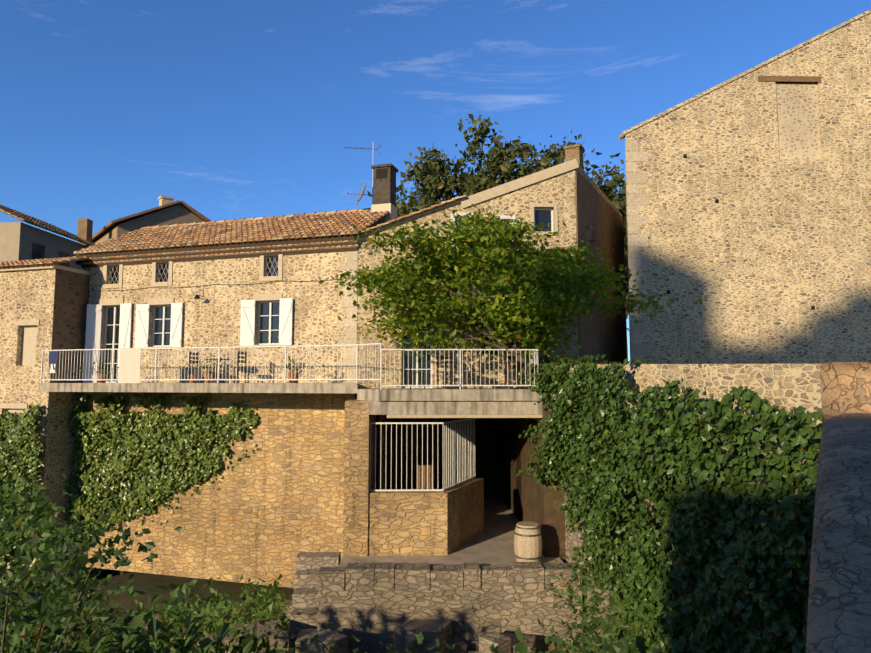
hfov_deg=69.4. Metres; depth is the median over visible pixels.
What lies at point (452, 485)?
metal bars
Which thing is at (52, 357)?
laundry
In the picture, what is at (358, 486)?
pier
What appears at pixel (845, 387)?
stone wall
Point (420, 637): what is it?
bush foliage
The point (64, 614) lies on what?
shrub
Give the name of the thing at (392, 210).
chimney base
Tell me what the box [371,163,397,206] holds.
roof chimney
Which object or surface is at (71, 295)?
house side shade skin
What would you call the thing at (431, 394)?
terrace slab
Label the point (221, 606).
bush foliage
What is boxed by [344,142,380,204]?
tv antenna
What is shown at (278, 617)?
bush foliage
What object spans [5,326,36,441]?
house closed shutters
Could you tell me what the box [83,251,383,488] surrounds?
house walls
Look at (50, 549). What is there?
bush foliage
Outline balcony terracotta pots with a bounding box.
[97,372,299,382]
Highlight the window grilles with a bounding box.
[108,218,468,283]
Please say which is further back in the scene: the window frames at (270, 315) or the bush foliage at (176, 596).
the window frames at (270, 315)
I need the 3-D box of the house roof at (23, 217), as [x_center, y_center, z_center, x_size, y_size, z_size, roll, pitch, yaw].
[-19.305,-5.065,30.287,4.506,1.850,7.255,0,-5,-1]
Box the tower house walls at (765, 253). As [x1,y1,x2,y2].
[625,13,870,363]
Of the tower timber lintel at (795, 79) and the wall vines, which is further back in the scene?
the tower timber lintel at (795, 79)
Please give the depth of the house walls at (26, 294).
19.88 m
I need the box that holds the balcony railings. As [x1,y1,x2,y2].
[40,343,539,388]
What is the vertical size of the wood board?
2.050 m
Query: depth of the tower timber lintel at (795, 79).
20.96 m
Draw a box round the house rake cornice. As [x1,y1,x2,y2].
[460,158,578,208]
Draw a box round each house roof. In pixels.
[0,204,94,245]
[92,200,210,242]
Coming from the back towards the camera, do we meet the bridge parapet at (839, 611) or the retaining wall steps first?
the retaining wall steps
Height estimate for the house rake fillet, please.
1.171 m
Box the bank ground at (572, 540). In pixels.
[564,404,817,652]
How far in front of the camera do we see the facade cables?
19.60 m
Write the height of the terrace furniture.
0.920 m
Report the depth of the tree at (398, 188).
49.43 m
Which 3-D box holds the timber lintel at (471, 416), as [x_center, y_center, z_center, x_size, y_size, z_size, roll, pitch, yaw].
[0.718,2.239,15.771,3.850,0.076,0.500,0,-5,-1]
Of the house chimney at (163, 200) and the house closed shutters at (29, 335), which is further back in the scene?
the house chimney at (163, 200)
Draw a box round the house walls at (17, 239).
[0,222,88,269]
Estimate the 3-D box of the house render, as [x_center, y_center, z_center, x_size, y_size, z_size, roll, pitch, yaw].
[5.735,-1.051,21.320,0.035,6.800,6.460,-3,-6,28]
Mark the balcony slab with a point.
(222, 387)
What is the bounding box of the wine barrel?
[514,521,541,561]
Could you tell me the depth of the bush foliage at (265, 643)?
11.01 m
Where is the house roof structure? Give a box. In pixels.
[75,216,384,267]
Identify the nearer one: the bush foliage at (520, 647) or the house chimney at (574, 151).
the bush foliage at (520, 647)
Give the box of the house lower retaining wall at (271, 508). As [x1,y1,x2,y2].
[74,392,355,587]
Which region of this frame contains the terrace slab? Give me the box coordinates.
[356,388,541,400]
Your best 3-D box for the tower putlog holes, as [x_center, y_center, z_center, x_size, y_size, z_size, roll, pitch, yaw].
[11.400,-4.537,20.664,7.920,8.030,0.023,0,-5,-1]
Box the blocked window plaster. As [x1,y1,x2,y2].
[776,83,820,158]
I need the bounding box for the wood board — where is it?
[417,465,431,488]
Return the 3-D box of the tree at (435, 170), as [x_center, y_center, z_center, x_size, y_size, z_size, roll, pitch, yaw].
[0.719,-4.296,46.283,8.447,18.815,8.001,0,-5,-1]
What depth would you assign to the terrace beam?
15.57 m
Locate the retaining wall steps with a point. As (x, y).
(468, 607)
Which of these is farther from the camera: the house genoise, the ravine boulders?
the house genoise
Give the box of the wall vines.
[0,393,259,556]
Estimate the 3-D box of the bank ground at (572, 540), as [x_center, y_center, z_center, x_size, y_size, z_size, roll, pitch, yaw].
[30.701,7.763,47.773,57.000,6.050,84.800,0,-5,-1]
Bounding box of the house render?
[575,170,626,363]
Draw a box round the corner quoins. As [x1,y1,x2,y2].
[338,140,652,382]
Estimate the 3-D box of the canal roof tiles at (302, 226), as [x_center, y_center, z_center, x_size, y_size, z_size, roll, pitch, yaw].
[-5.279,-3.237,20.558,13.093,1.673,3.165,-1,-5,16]
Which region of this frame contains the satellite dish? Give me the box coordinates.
[347,183,365,204]
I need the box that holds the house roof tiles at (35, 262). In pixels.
[0,256,87,267]
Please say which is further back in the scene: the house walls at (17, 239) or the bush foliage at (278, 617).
the house walls at (17, 239)
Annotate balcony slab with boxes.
[38,383,357,392]
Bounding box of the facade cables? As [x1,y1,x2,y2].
[90,270,501,295]
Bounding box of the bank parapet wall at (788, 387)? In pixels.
[542,364,822,450]
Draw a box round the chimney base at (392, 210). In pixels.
[371,203,396,222]
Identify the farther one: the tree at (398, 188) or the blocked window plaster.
the tree at (398, 188)
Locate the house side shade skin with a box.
[49,269,89,382]
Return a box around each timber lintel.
[387,414,542,417]
[758,76,820,83]
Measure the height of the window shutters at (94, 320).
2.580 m
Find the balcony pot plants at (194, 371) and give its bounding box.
[79,349,304,374]
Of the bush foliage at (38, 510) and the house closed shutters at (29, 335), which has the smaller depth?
the bush foliage at (38, 510)
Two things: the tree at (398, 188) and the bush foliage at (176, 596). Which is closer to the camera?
the bush foliage at (176, 596)
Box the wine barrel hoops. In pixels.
[514,525,541,561]
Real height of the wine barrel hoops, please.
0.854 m
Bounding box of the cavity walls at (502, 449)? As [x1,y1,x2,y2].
[375,400,565,562]
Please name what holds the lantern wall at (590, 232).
attached to the house gable walls at (560, 190)
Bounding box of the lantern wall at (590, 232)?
[578,224,595,241]
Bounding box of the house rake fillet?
[359,200,460,237]
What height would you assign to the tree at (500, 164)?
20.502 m
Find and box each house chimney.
[77,218,92,245]
[158,195,173,205]
[563,144,584,169]
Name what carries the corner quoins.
attached to the house gable walls at (560, 190)
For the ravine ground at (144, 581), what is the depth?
19.42 m
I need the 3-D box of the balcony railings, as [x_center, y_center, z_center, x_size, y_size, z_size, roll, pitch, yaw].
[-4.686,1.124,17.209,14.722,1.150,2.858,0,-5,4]
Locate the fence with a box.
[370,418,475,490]
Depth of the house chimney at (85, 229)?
32.90 m
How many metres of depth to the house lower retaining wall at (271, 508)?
18.62 m
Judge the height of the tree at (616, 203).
12.560 m
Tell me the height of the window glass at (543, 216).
5.350 m
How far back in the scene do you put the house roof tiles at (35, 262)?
20.14 m
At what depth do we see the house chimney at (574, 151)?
19.60 m
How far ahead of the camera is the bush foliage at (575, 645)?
10.61 m
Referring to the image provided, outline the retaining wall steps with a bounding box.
[194,552,582,652]
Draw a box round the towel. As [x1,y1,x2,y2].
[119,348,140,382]
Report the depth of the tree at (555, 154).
46.95 m
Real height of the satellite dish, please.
0.774 m
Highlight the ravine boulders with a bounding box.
[109,600,299,652]
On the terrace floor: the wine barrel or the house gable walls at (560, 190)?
the wine barrel
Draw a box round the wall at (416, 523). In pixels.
[368,478,483,555]
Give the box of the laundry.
[49,351,56,372]
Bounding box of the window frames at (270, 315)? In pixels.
[103,208,552,387]
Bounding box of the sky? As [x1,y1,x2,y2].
[0,0,870,363]
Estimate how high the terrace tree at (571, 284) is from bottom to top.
5.208 m
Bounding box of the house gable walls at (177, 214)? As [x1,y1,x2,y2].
[94,204,203,243]
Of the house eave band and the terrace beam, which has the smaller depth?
the terrace beam
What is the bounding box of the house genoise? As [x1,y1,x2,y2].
[73,238,358,264]
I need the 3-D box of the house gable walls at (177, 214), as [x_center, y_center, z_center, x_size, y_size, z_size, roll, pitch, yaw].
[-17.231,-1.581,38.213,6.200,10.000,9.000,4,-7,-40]
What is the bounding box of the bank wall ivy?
[510,354,822,652]
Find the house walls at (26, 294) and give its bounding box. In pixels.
[0,269,106,586]
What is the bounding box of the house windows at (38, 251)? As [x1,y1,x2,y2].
[32,242,69,266]
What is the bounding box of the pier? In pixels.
[343,398,375,556]
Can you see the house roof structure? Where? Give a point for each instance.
(298, 241)
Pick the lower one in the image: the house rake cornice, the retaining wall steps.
the retaining wall steps
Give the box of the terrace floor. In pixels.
[339,493,562,566]
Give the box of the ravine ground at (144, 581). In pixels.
[5,569,293,643]
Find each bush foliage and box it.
[0,447,82,568]
[0,476,155,652]
[0,552,209,652]
[109,574,291,651]
[191,619,366,652]
[196,610,349,652]
[224,581,300,631]
[327,622,451,652]
[489,617,665,652]
[505,592,655,652]
[538,541,660,652]
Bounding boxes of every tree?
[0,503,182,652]
[318,204,702,388]
[367,180,421,217]
[397,142,486,216]
[449,114,562,196]
[514,130,593,177]
[583,152,628,330]
[592,153,628,362]
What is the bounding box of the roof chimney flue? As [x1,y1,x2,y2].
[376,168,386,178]
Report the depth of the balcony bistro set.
18.16 m
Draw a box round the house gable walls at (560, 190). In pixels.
[356,164,621,387]
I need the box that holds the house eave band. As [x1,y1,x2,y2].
[0,264,90,274]
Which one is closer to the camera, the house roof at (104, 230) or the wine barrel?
the wine barrel
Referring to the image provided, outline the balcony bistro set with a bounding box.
[188,351,246,382]
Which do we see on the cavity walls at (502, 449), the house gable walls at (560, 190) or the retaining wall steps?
the house gable walls at (560, 190)
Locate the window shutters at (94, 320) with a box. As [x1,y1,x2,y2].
[83,298,292,382]
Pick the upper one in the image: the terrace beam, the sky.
the sky
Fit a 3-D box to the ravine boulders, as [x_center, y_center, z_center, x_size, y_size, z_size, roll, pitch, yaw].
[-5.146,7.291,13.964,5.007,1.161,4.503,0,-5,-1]
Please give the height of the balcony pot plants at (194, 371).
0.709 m
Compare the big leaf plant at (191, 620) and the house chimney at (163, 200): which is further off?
the house chimney at (163, 200)
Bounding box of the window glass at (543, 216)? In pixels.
[105,210,550,386]
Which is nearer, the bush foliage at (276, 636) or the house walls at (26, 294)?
the bush foliage at (276, 636)
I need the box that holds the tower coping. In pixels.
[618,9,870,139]
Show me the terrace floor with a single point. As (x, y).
(492, 544)
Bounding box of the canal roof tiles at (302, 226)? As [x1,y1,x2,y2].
[73,195,465,254]
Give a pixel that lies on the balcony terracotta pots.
(295, 375)
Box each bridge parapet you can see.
[806,412,870,652]
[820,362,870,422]
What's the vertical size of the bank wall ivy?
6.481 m
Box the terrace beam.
[369,401,542,414]
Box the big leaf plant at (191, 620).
[0,610,254,652]
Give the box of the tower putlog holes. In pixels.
[667,154,814,309]
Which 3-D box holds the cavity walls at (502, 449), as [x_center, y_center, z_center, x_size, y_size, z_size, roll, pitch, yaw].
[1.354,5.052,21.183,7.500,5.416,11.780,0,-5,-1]
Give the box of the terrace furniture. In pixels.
[409,354,525,388]
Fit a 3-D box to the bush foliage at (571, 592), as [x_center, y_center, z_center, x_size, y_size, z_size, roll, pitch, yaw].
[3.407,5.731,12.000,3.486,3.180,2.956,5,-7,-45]

